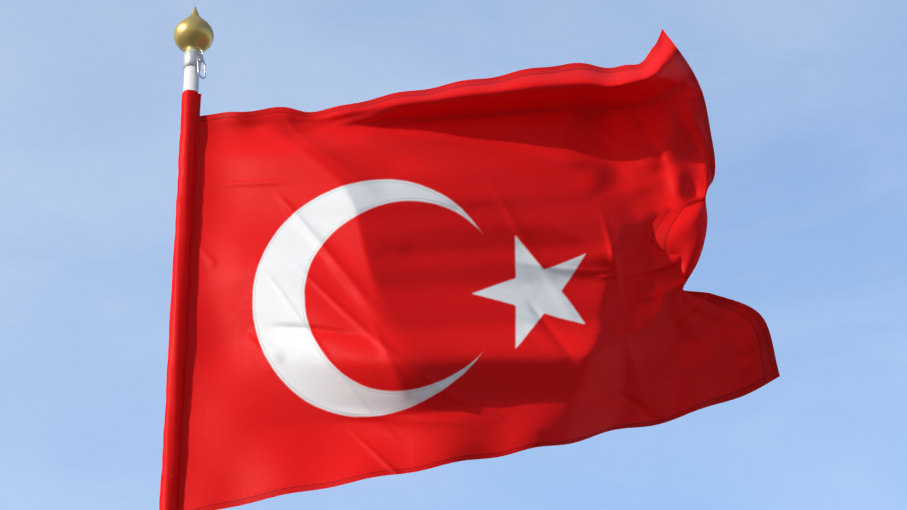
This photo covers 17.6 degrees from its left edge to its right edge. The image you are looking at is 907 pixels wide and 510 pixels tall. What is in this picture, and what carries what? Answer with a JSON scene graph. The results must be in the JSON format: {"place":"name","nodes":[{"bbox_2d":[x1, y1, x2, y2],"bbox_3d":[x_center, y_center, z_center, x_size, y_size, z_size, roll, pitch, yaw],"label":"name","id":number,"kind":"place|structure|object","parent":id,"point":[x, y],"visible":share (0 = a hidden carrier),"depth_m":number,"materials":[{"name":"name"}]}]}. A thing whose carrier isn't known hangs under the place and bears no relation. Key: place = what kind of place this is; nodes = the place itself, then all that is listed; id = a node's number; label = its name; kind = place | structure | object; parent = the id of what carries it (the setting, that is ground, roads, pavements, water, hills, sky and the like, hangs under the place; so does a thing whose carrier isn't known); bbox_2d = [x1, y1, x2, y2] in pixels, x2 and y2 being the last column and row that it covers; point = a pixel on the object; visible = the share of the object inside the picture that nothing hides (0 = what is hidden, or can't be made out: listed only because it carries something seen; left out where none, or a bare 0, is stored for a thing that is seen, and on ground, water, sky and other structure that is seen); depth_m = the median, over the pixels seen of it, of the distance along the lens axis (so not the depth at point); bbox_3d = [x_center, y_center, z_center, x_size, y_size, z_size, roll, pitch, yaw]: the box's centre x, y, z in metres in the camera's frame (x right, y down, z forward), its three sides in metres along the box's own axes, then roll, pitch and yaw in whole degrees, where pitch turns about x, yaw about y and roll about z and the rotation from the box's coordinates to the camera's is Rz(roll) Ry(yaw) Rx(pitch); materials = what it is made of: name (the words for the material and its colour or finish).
{"place":"outdoors","nodes":[
{"label":"outdoors","id":0,"kind":"place"},
{"bbox_2d":[0,0,906,509],"label":"sky","id":1,"kind":"structure","parent":0,"point":[806,100],"materials":[{"name":"blue"}]},
{"bbox_2d":[159,6,779,509],"bbox_3d":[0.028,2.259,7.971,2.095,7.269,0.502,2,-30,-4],"label":"flag","id":2,"kind":"object","parent":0,"point":[421,280],"visible":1,"depth_m":9.19,"materials":[{"name":"red fabric"}]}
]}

